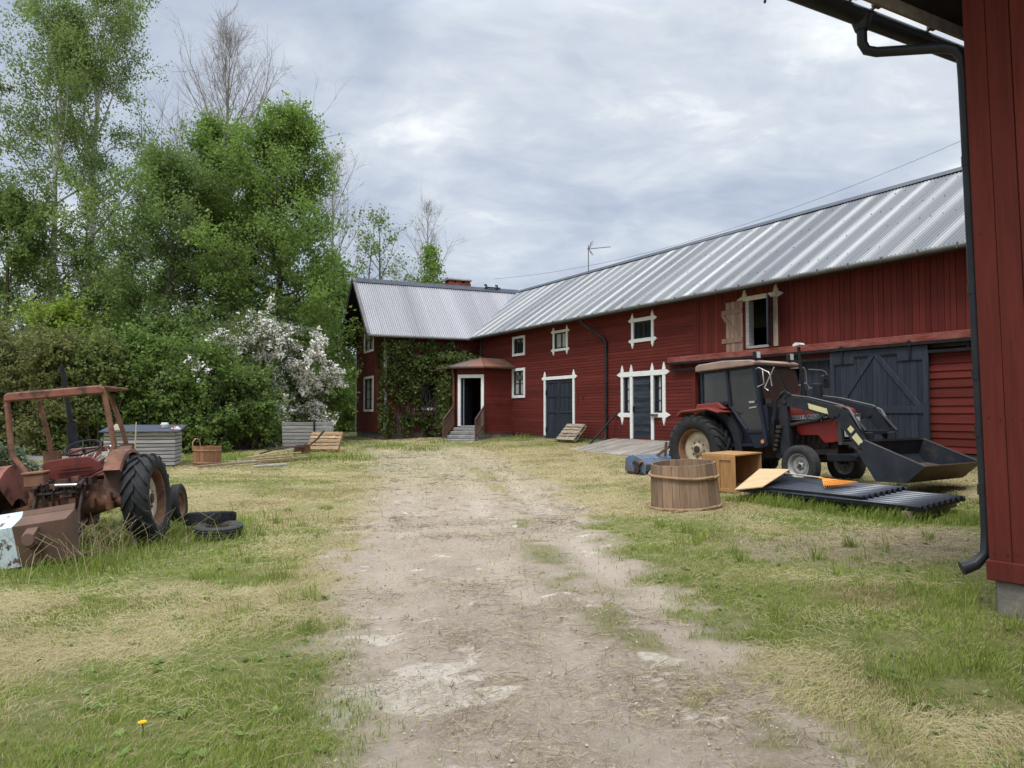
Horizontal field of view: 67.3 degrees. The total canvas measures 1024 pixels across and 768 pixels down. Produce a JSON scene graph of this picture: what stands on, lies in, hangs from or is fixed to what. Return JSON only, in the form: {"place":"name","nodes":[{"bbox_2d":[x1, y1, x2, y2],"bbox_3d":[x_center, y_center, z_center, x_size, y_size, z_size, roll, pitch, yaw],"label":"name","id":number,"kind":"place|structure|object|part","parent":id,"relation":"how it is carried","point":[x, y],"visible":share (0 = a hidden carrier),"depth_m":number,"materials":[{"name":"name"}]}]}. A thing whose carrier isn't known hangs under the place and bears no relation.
{"place":"outdoors","nodes":[
{"label":"outdoors","id":0,"kind":"place"},
{"bbox_2d":[0,0,963,357],"label":"sky","id":1,"kind":"structure","parent":0,"point":[546,130],"materials":[{"name":"grey"}]},
{"bbox_2d":[0,429,1023,767],"bbox_3d":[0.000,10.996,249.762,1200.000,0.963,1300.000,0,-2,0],"label":"ground","id":2,"kind":"structure","parent":0,"point":[416,601],"depth_m":5.85,"materials":[{"name":"beige soil"}]},
{"bbox_2d":[0,84,23,422],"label":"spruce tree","id":3,"kind":"object","parent":2,"relation":"on","point":[7,344],"visible":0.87,"depth_m":14.05,"materials":[{"name":"green plant"}]},
{"bbox_2d":[0,313,41,451],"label":"hedge shrub","id":4,"kind":"object","parent":2,"relation":"on","point":[5,334],"visible":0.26,"depth_m":27.12,"materials":[{"name":"green plant"}]},
{"bbox_2d":[0,440,42,471],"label":"weed clump","id":5,"kind":"object","parent":2,"relation":"on","point":[29,466],"visible":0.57,"depth_m":18.88,"materials":[{"name":"green plant"}]},
{"bbox_2d":[8,456,67,480],"bbox_3d":[-13.095,2.184,19.142,5.000,1.040,0.200,1,-2,-6],"label":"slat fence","id":6,"kind":"object","parent":2,"relation":"on","point":[40,458],"visible":0.03,"depth_m":19.18,"materials":[{"name":"grey wood"}]},
{"bbox_2d":[0,503,95,569],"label":"transport box","id":7,"kind":"object","parent":2,"relation":"on","point":[56,522],"visible":0.89,"depth_m":9.27,"materials":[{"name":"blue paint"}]},
{"bbox_2d":[0,297,105,455],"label":"hedge shrub","id":8,"kind":"object","parent":2,"relation":"on","point":[36,359],"visible":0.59,"depth_m":26.33,"materials":[{"name":"green plant"}]},
{"bbox_2d":[0,180,107,367],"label":"leafy tree","id":9,"kind":"object","parent":2,"relation":"on","point":[21,217],"visible":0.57,"depth_m":34.88,"materials":[{"name":"green plant"}]},
{"bbox_2d":[0,279,113,442],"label":"lilac bush","id":10,"kind":"object","parent":2,"relation":"on","point":[60,312],"visible":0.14,"depth_m":30.94,"materials":[{"name":"green plant"}]},
{"bbox_2d":[3,318,146,455],"bbox_3d":[-15.138,0.144,27.422,4.630,5.044,3.600,-1,-2,17],"label":"hedge shrub","id":11,"kind":"object","parent":2,"relation":"on","point":[95,358],"visible":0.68,"depth_m":26.68,"materials":[{"name":"green plant"}]},
{"bbox_2d":[0,0,169,328],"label":"birch tree","id":12,"kind":"object","parent":2,"relation":"on","point":[56,119],"visible":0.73,"depth_m":36.58,"materials":[{"name":"green plant"}]},
{"bbox_2d":[0,365,187,544],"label":"tractor","id":13,"kind":"object","parent":2,"relation":"on","point":[126,477],"visible":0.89,"depth_m":10.90,"materials":[{"name":"metal"}]},
{"bbox_2d":[33,250,183,326],"bbox_3d":[-20.751,-2.259,40.765,8.278,10.367,8.338,2,-3,-39],"label":"leafy tree","id":14,"kind":"object","parent":2,"relation":"on","point":[97,299],"visible":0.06,"depth_m":38.47,"materials":[{"name":"green plant"}]},
{"bbox_2d":[0,507,222,593],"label":"dry stems","id":15,"kind":"object","parent":2,"relation":"on","point":[100,534],"visible":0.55,"depth_m":9.78,"materials":[{"name":"plant"}]},
{"bbox_2d":[0,0,240,324],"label":"birch tree","id":16,"kind":"object","parent":2,"relation":"on","point":[122,22],"visible":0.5,"depth_m":37.54,"materials":[{"name":"green plant"}]},
{"bbox_2d":[75,304,171,426],"bbox_3d":[-16.210,-0.285,32.285,6.950,6.129,5.290,0,-2,0],"label":"hedge shrub","id":17,"kind":"object","parent":2,"relation":"on","point":[118,327],"visible":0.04,"depth_m":31.71,"materials":[{"name":"green plant"}]},
{"bbox_2d":[134,422,136,449],"bbox_3d":[-10.995,1.865,22.440,0.092,1.521,0.047,-1,-2,18],"label":"wooden stick","id":18,"kind":"object","parent":2,"relation":"on","point":[135,434],"visible":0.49,"depth_m":22.44,"materials":[{"name":"grey wood"}]},
{"bbox_2d":[77,319,201,445],"bbox_3d":[-13.688,0.216,28.239,5.042,4.997,4.168,0,-2,0],"label":"hedge shrub","id":19,"kind":"object","parent":2,"relation":"on","point":[146,343],"visible":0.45,"depth_m":27.41,"materials":[{"name":"green plant"}]},
{"bbox_2d":[98,425,186,464],"bbox_3d":[-11.483,1.894,24.020,2.260,1.220,1.420,1,-2,-14],"label":"slatted crate","id":20,"kind":"object","parent":2,"relation":"on","point":[166,448],"visible":0.63,"depth_m":23.59,"materials":[{"name":"grey wood"}]},
{"bbox_2d":[160,423,168,427],"bbox_3d":[-10.901,1.298,24.147,0.210,0.170,0.210,0,-2,0],"label":"plastic box","id":21,"kind":"object","parent":20,"relation":"on","point":[164,425],"visible":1,"depth_m":24.06,"materials":[{"name":"white plastic"}]},
{"bbox_2d":[170,426,180,429],"bbox_3d":[-10.429,1.371,23.858,0.278,0.105,0.180,0,-2,0],"label":"crumpled bag","id":22,"kind":"object","parent":20,"relation":"on","point":[176,428],"visible":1,"depth_m":23.77,"materials":[{"name":"white plastic"}]},
{"bbox_2d":[138,720,146,735],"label":"dandelion","id":23,"kind":"object","parent":2,"relation":"on","point":[142,722],"visible":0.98,"depth_m":4.01,"materials":[{"name":"yellow plant"}]},
{"bbox_2d":[0,130,308,422],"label":"leafy tree","id":24,"kind":"object","parent":2,"relation":"on","point":[169,173],"visible":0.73,"depth_m":33.64,"materials":[{"name":"green plant"}]},
{"bbox_2d":[121,286,255,445],"bbox_3d":[-13.313,-0.636,31.676,6.774,6.754,4.968,0,-2,0],"label":"hedge shrub","id":25,"kind":"object","parent":2,"relation":"on","point":[182,325],"visible":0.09,"depth_m":31.07,"materials":[{"name":"green plant"}]},
{"bbox_2d":[125,327,265,454],"bbox_3d":[-11.600,0.326,28.100,5.180,4.727,4.154,0,-2,0],"label":"hedge shrub","id":26,"kind":"object","parent":2,"relation":"on","point":[197,427],"visible":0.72,"depth_m":27.77,"materials":[{"name":"green plant"}]},
{"bbox_2d":[192,438,221,465],"bbox_3d":[-9.528,2.121,24.037,0.892,0.850,0.880,1,-2,0],"label":"wooden tub","id":27,"kind":"object","parent":2,"relation":"on","point":[204,455],"visible":0.93,"depth_m":23.70,"materials":[{"name":"brown wood"}]},
{"bbox_2d":[193,520,242,539],"bbox_3d":[-4.360,2.167,11.426,0.700,0.170,0.700,0,1,-10],"label":"tyre","id":28,"kind":"object","parent":2,"relation":"on","point":[230,529],"visible":0.87,"depth_m":11.19,"materials":[{"name":"rubber"}]},
{"bbox_2d":[183,511,236,525],"bbox_3d":[-4.660,2.074,11.880,0.764,0.200,0.764,1,-10,-20],"label":"tyre","id":29,"kind":"object","parent":28,"relation":"on","point":[191,518],"visible":0.85,"depth_m":11.57,"materials":[{"name":"rubber"}]},
{"bbox_2d":[106,0,351,314],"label":"bare tree","id":30,"kind":"object","parent":2,"relation":"on","point":[225,71],"visible":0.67,"depth_m":46.56,"materials":[{"name":"brown plant"}]},
{"bbox_2d":[122,291,349,447],"bbox_3d":[-11.883,0.076,33.020,10.064,7.666,10.153,-2,-3,45],"label":"apple tree","id":31,"kind":"object","parent":2,"relation":"on","point":[265,333],"visible":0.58,"depth_m":31.53,"materials":[{"name":"grey plant"}]},
{"bbox_2d":[222,460,254,461],"bbox_3d":[-8.850,2.472,24.674,1.530,0.068,0.060,0,-2,-11],"label":"plank","id":32,"kind":"object","parent":2,"relation":"on","point":[238,460],"visible":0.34,"depth_m":24.68,"materials":[{"name":"brown wood"}]},
{"bbox_2d":[140,102,337,404],"bbox_3d":[-13.867,-5.659,39.372,9.649,17.093,10.052,0,-2,0],"label":"leafy tree","id":33,"kind":"object","parent":2,"relation":"on","point":[207,136],"visible":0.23,"depth_m":37.61,"materials":[{"name":"green plant"}]},
{"bbox_2d":[188,362,294,449],"bbox_3d":[-10.450,0.897,29.509,4.211,3.524,3.224,1,-2,-25],"label":"hedge shrub","id":34,"kind":"object","parent":2,"relation":"on","point":[264,427],"visible":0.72,"depth_m":29.11,"materials":[{"name":"green plant"}]},
{"bbox_2d":[198,456,308,467],"bbox_3d":[-8.050,2.445,24.224,0.120,0.206,3.679,-2,-3,45],"label":"plank","id":35,"kind":"object","parent":2,"relation":"on","point":[247,462],"visible":1,"depth_m":24.05,"materials":[{"name":"brown wood"}]},
{"bbox_2d":[245,452,300,457],"bbox_3d":[-7.800,2.320,25.180,1.748,0.166,0.140,1,-2,-24],"label":"plank","id":36,"kind":"object","parent":35,"relation":"on","point":[272,454],"visible":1,"depth_m":25.11,"materials":[{"name":"beige wood"}]},
{"bbox_2d":[254,449,293,455],"bbox_3d":[-7.975,2.285,25.381,1.544,0.256,0.120,2,-3,-36],"label":"plank","id":37,"kind":"object","parent":36,"relation":"on","point":[274,452],"visible":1,"depth_m":25.42,"materials":[{"name":"beige wood"}]},
{"bbox_2d":[255,456,291,459],"bbox_3d":[-7.700,2.390,24.877,1.120,0.109,0.180,1,-2,-27],"label":"plank","id":38,"kind":"object","parent":35,"relation":"on","point":[273,457],"visible":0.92,"depth_m":24.80,"materials":[{"name":"brown wood"}]},
{"bbox_2d":[159,87,372,432],"bbox_3d":[-10.604,-5.801,36.739,11.805,17.356,11.113,1,-2,-16],"label":"leafy tree","id":39,"kind":"object","parent":2,"relation":"on","point":[288,141],"visible":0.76,"depth_m":35.92,"materials":[{"name":"green plant"}]},
{"bbox_2d":[253,463,287,466],"bbox_3d":[-7.375,2.485,23.522,1.042,0.080,0.100,2,-3,-35],"label":"plank","id":40,"kind":"object","parent":2,"relation":"on","point":[270,465],"visible":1,"depth_m":23.49,"materials":[{"name":"grey wood"}]},
{"bbox_2d":[259,430,324,454],"bbox_3d":[-7.780,2.081,27.257,2.226,0.879,0.367,1,-2,-20],"label":"hand plough","id":41,"kind":"object","parent":2,"relation":"on","point":[305,448],"visible":0.96,"depth_m":27.37,"materials":[{"name":"metal"}]},
{"bbox_2d":[250,321,362,439],"bbox_3d":[-9.873,-0.001,35.063,6.301,5.654,4.312,0,-2,0],"label":"hedge shrub","id":42,"kind":"object","parent":2,"relation":"on","point":[335,394],"visible":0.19,"depth_m":34.69,"materials":[{"name":"grey plant"}]},
{"bbox_2d":[282,421,332,449],"bbox_3d":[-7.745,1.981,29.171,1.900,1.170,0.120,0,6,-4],"label":"crate","id":43,"kind":"object","parent":2,"relation":"on","point":[314,428],"visible":0.69,"depth_m":29.13,"materials":[{"name":"grey wood"}]},
{"bbox_2d":[261,256,365,430],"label":"leafy tree","id":44,"kind":"object","parent":2,"relation":"on","point":[346,413],"visible":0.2,"depth_m":44.41,"materials":[{"name":"green plant"}]},
{"bbox_2d":[308,432,343,451],"bbox_3d":[-6.924,2.136,28.527,1.200,0.800,0.144,0,-40,8],"label":"pallet","id":45,"kind":"object","parent":2,"relation":"on","point":[325,443],"visible":0.87,"depth_m":28.45,"materials":[{"name":"brown wood"}]},
{"bbox_2d":[297,137,375,346],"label":"bare tree","id":46,"kind":"object","parent":2,"relation":"on","point":[340,209],"visible":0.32,"depth_m":52.50,"materials":[{"name":"grey plant"}]},
{"bbox_2d":[330,358,356,431],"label":"hedge shrub","id":47,"kind":"object","parent":2,"relation":"on","point":[342,429],"visible":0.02,"depth_m":48.92,"materials":[{"name":"green plant"}]},
{"bbox_2d":[340,231,409,352],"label":"tree","id":48,"kind":"object","parent":2,"relation":"on","point":[374,245],"visible":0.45,"depth_m":57.07,"materials":[{"name":"green plant"}]},
{"bbox_2d":[340,203,428,281],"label":"leafy tree","id":49,"kind":"object","parent":2,"relation":"on","point":[381,220],"visible":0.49,"depth_m":58.65,"materials":[{"name":"green plant"}]},
{"bbox_2d":[377,194,466,282],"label":"bare tree","id":50,"kind":"object","parent":2,"relation":"on","point":[433,235],"visible":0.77,"depth_m":62.28,"materials":[{"name":"grey plant"}]},
{"bbox_2d":[407,242,446,283],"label":"leafy tree","id":51,"kind":"object","parent":2,"relation":"on","point":[430,253],"visible":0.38,"depth_m":56.77,"materials":[{"name":"green plant"}]},
{"bbox_2d":[339,277,519,439],"bbox_3d":[-2.502,-1.305,38.600,10.270,8.950,10.148,1,-2,-25],"label":"farmhouse","id":52,"kind":"object","parent":2,"relation":"on","point":[457,311],"visible":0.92,"depth_m":37.67,"materials":[{"name":"wood"}]},
{"bbox_2d":[363,376,373,411],"bbox_3d":[-7.155,0.508,38.628,0.139,1.770,1.840,1,-2,-25],"label":"window","id":53,"kind":"structure","parent":52,"relation":"in","point":[368,381],"depth_m":38.81,"materials":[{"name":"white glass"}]},
{"bbox_2d":[364,328,373,353],"bbox_3d":[-7.155,-2.475,38.741,0.139,1.780,1.840,1,-2,-25],"label":"window","id":54,"kind":"structure","parent":52,"relation":"in","point":[370,346],"depth_m":38.96,"materials":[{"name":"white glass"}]},
{"bbox_2d":[414,376,438,409],"bbox_3d":[-4.072,0.455,36.977,1.360,1.610,0.139,1,-2,-25],"label":"window","id":55,"kind":"structure","parent":52,"relation":"in","point":[430,387],"depth_m":37.05,"materials":[{"name":"black glass"}]},
{"bbox_2d":[374,337,480,439],"bbox_3d":[-3.458,0.165,35.938,5.752,4.945,3.733,0,-2,-12],"label":"climbing vine","id":56,"kind":"object","parent":52,"relation":"attached to","point":[439,377],"visible":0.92,"depth_m":36.33,"materials":[{"name":"green plant"}]},
{"bbox_2d":[462,379,472,424],"bbox_3d":[-2.013,0.820,34.620,0.040,2.040,0.900,-1,-2,26],"label":"door","id":57,"kind":"structure","parent":52,"relation":"in","point":[467,383],"depth_m":34.59,"materials":[{"name":"blue paint"}]},
{"bbox_2d":[497,141,959,278],"bbox_3d":[10.562,-7.831,31.320,30.575,3.876,0.014,-2,-3,41],"label":"overhead cable","id":58,"kind":"object","parent":52,"relation":"attached to","point":[747,223],"visible":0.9,"depth_m":31.69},
{"bbox_2d":[443,406,484,441],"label":"stone steps","id":59,"kind":"structure","parent":2,"relation":"on","point":[476,432],"depth_m":33.22,"materials":[{"name":"stone"}]},
{"bbox_2d":[0,437,1023,767],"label":"cut hay","id":60,"kind":"object","parent":2,"relation":"on","point":[106,633],"visible":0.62,"depth_m":6.67,"materials":[{"name":"plant"}]},
{"bbox_2d":[0,498,1023,767],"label":"lawn weeds","id":61,"kind":"object","parent":2,"relation":"on","point":[180,712],"visible":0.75,"depth_m":4.92,"materials":[{"name":"green plant"}]},
{"bbox_2d":[556,424,586,442],"bbox_3d":[2.258,1.867,29.377,0.144,0.800,1.200,46,-22,-20],"label":"pallet","id":62,"kind":"object","parent":2,"relation":"on","point":[571,430],"visible":1,"depth_m":29.23,"materials":[{"name":"brown wood"}]},
{"bbox_2d":[589,412,617,443],"bbox_3d":[3.264,1.631,27.656,1.124,1.243,0.076,0,-2,-7],"label":"leaning pole","id":63,"kind":"object","parent":2,"relation":"on","point":[603,428],"visible":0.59,"depth_m":27.64,"materials":[{"name":"black metal"}]},
{"bbox_2d":[572,438,669,455],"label":"plank ramp","id":64,"kind":"structure","parent":2,"relation":"on","point":[618,446],"depth_m":25.49,"materials":[{"name":"grey wood"}]},
{"bbox_2d":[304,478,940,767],"bbox_3d":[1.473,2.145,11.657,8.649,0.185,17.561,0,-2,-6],"label":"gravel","id":65,"kind":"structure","parent":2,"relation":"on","point":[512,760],"depth_m":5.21,"materials":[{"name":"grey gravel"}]},
{"bbox_2d":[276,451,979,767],"bbox_3d":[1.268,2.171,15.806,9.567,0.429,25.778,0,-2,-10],"label":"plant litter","id":66,"kind":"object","parent":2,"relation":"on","point":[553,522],"visible":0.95,"depth_m":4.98,"materials":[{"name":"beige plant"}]},
{"bbox_2d":[625,442,670,474],"bbox_3d":[3.654,1.828,19.319,1.641,0.828,0.941,2,-3,-35],"label":"flail mower","id":67,"kind":"object","parent":2,"relation":"on","point":[638,464],"visible":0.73,"depth_m":19.07,"materials":[{"name":"metal"}]},
{"bbox_2d":[648,459,722,512],"bbox_3d":[3.042,1.785,13.579,1.286,0.808,1.290,-4,0,-10],"label":"wooden tub","id":68,"kind":"object","parent":2,"relation":"on","point":[678,485],"visible":0.94,"depth_m":13.09,"materials":[{"name":"brown wood"}]},
{"bbox_2d":[469,167,976,458],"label":"barn","id":69,"kind":"structure","parent":2,"relation":"on","point":[863,298],"depth_m":22.74,"materials":[{"name":"wood"}]},
{"bbox_2d":[512,335,524,356],"bbox_3d":[0.326,-1.689,34.169,0.139,0.880,1.100,1,-3,-29],"label":"window","id":70,"kind":"structure","parent":69,"relation":"in","point":[518,342],"depth_m":34.22,"materials":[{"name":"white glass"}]},
{"bbox_2d":[512,368,524,397],"bbox_3d":[0.329,-0.039,34.145,0.139,1.320,1.140,1,-3,-29],"label":"window","id":71,"kind":"structure","parent":69,"relation":"in","point":[518,386],"depth_m":34.17,"materials":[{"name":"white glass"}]},
{"bbox_2d":[545,380,559,438],"bbox_3d":[1.675,1.058,31.667,0.080,2.420,1.013,1,-3,-29],"label":"door","id":72,"kind":"structure","parent":69,"relation":"in","point":[552,386],"depth_m":31.67,"materials":[{"name":"blue paint"}]},
{"bbox_2d":[551,325,569,355],"bbox_3d":[1.998,-1.766,31.235,0.139,1.189,1.370,1,-3,-29],"label":"window","id":73,"kind":"structure","parent":69,"relation":"in","point":[560,337],"depth_m":31.24,"materials":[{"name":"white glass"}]},
{"bbox_2d":[559,379,571,436],"bbox_3d":[2.185,1.023,30.759,0.080,2.420,1.023,1,-3,-29],"label":"door","id":74,"kind":"structure","parent":69,"relation":"in","point":[565,386],"depth_m":30.85,"materials":[{"name":"blue paint"}]},
{"bbox_2d":[588,241,609,270],"bbox_3d":[4.098,-5.911,36.373,1.180,1.786,0.416,-1,-2,25],"label":"tv antenna","id":75,"kind":"object","parent":69,"relation":"attached to","point":[589,248],"visible":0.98,"depth_m":36.55,"materials":[{"name":"grey metal"}]},
{"bbox_2d":[623,377,629,412],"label":"window","id":76,"kind":"structure","parent":69,"relation":"in","point":[626,380],"depth_m":27.48,"materials":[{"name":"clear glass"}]},
{"bbox_2d":[628,309,656,348],"bbox_3d":[4.546,-1.886,26.647,0.140,1.276,1.550,1,-3,-29],"label":"window","id":77,"kind":"structure","parent":69,"relation":"in","point":[642,329],"depth_m":26.69,"materials":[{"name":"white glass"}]},
{"bbox_2d":[617,362,669,439],"bbox_3d":[4.507,0.606,26.568,0.183,2.614,2.869,1,-2,-27],"label":"door","id":78,"kind":"structure","parent":69,"relation":"in","point":[644,413],"depth_m":26.59,"materials":[{"name":"white wood"}]},
{"bbox_2d":[653,375,661,412],"bbox_3d":[4.948,0.336,25.866,0.139,1.300,0.500,1,-3,-29],"label":"window","id":79,"kind":"structure","parent":69,"relation":"in","point":[657,379],"depth_m":26.01,"materials":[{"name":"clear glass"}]},
{"bbox_2d":[799,360,829,398],"bbox_3d":[8.107,0.524,20.291,0.035,2.300,1.244,1,-3,-29],"label":"sliding door","id":80,"kind":"structure","parent":69,"relation":"in","point":[813,376],"depth_m":20.42,"materials":[{"name":"blue paint"}]},
{"bbox_2d":[830,340,930,440],"bbox_3d":[8.815,0.300,18.614,0.130,2.620,2.620,1,-3,-29],"label":"sliding door","id":81,"kind":"structure","parent":69,"relation":"in","point":[899,384],"depth_m":18.29,"materials":[{"name":"blue paint"}]},
{"bbox_2d":[702,451,761,492],"bbox_3d":[4.348,1.720,15.190,0.828,0.724,0.810,-1,-1,-36],"label":"pine cabinet","id":82,"kind":"object","parent":2,"relation":"on","point":[734,468],"visible":0.69,"depth_m":15.02,"materials":[{"name":"brown wood"}]},
{"bbox_2d":[748,493,773,498],"bbox_3d":[4.866,2.062,14.257,1.260,0.348,0.160,1,-3,-31],"label":"timber bearer","id":83,"kind":"object","parent":2,"relation":"on","point":[760,495],"visible":0.1,"depth_m":13.97,"materials":[{"name":"brown wood"}]},
{"bbox_2d":[736,490,963,511],"bbox_3d":[5.575,1.880,13.068,1.206,0.059,3.520,-5,1,-32],"label":"roof sheet","id":84,"kind":"object","parent":83,"relation":"on","point":[859,504],"visible":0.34,"depth_m":12.10,"materials":[{"name":"grey metal"}]},
{"bbox_2d":[740,489,965,510],"bbox_3d":[5.567,1.863,13.047,1.206,0.059,3.520,-5,1,-32],"label":"roof sheet","id":85,"kind":"object","parent":84,"relation":"on","point":[856,501],"visible":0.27,"depth_m":12.12,"materials":[{"name":"grey metal"}]},
{"bbox_2d":[736,486,902,499],"bbox_3d":[5.325,1.831,13.464,1.206,0.060,2.550,-5,1,-31],"label":"roof sheet","id":86,"kind":"object","parent":85,"relation":"on","point":[835,496],"visible":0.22,"depth_m":12.47,"materials":[{"name":"grey metal"}]},
{"bbox_2d":[668,342,976,482],"bbox_3d":[6.196,0.575,16.108,2.860,2.980,6.078,2,-6,-35],"label":"tractor","id":87,"kind":"object","parent":2,"relation":"on","point":[801,433],"visible":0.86,"depth_m":15.49,"materials":[{"name":"metal"}]},
{"label":"rear window","id":88,"kind":"part","parent":87,"relation":"part of","materials":[{"name":"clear glass"}]},
{"bbox_3d":[4.903,0.320,16.147,0.086,1.280,0.850,2,-6,-35],"label":"cab door","id":89,"kind":"part","parent":87,"relation":"part of","materials":[{"name":"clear glass"}]},
{"bbox_2d":[763,0,1023,621],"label":"outbuilding","id":90,"kind":"structure","parent":2,"relation":"on","point":[987,57],"depth_m":6.52,"materials":[{"name":"red wood"}]},
{"bbox_2d":[901,503,956,519],"bbox_3d":[6.386,1.967,11.754,1.260,0.348,0.160,1,-3,-31],"label":"timber bearer","id":91,"kind":"object","parent":2,"relation":"on","point":[908,512],"visible":0.32,"depth_m":11.59,"materials":[{"name":"brown wood"}]},
{"bbox_2d":[0,433,1023,767],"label":"grass","id":92,"kind":"structure","parent":0,"point":[870,515],"depth_m":6.28,"materials":[{"name":"green plant"}]},
{"bbox_3d":[5.583,1.848,13.079,1.206,0.059,3.520,-5,1,-31],"label":"roof sheet","id":93,"kind":"object","parent":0,"visible":0},
{"bbox_2d":[736,487,965,508],"bbox_3d":[5.558,1.830,13.032,1.206,0.059,3.520,-5,1,-31],"label":"roof sheet","id":94,"kind":"object","parent":93,"relation":"on","point":[913,499],"visible":0.49,"depth_m":11.93,"materials":[{"name":"grey metal"}]},
{"bbox_2d":[737,486,903,499],"bbox_3d":[5.336,1.815,13.457,1.206,0.059,2.550,-5,1,-32],"label":"roof sheet","id":95,"kind":"object","parent":94,"relation":"on","point":[811,493],"visible":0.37,"depth_m":13.05,"materials":[{"name":"grey metal"}]},
{"bbox_2d":[737,485,907,499],"bbox_3d":[5.342,1.798,13.445,1.206,0.059,2.550,-5,1,-32],"label":"roof sheet","id":96,"kind":"object","parent":95,"relation":"on","point":[834,495],"visible":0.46,"depth_m":12.57,"materials":[{"name":"grey metal"}]},
{"bbox_2d":[737,476,906,498],"bbox_3d":[5.337,1.782,13.436,1.206,0.059,2.550,-5,1,-31],"label":"roof sheet","id":97,"kind":"object","parent":96,"relation":"on","point":[858,489],"visible":0.72,"depth_m":13.01,"materials":[{"name":"grey metal"}]},
{"bbox_2d":[735,469,789,489],"bbox_3d":[4.521,1.729,13.929,1.194,0.343,0.472,2,-3,-43],"label":"loose board","id":98,"kind":"object","parent":97,"relation":"on","point":[760,478],"visible":1,"depth_m":13.88,"materials":[{"name":"beige wood"}]},
{"bbox_2d":[784,473,857,487],"bbox_3d":[5.125,1.685,13.620,0.637,0.143,1.822,1,-2,-28],"label":"rake","id":99,"kind":"object","parent":97,"relation":"on","point":[833,481],"visible":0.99,"depth_m":13.10,"materials":[{"name":"orange plastic"}]}
]}

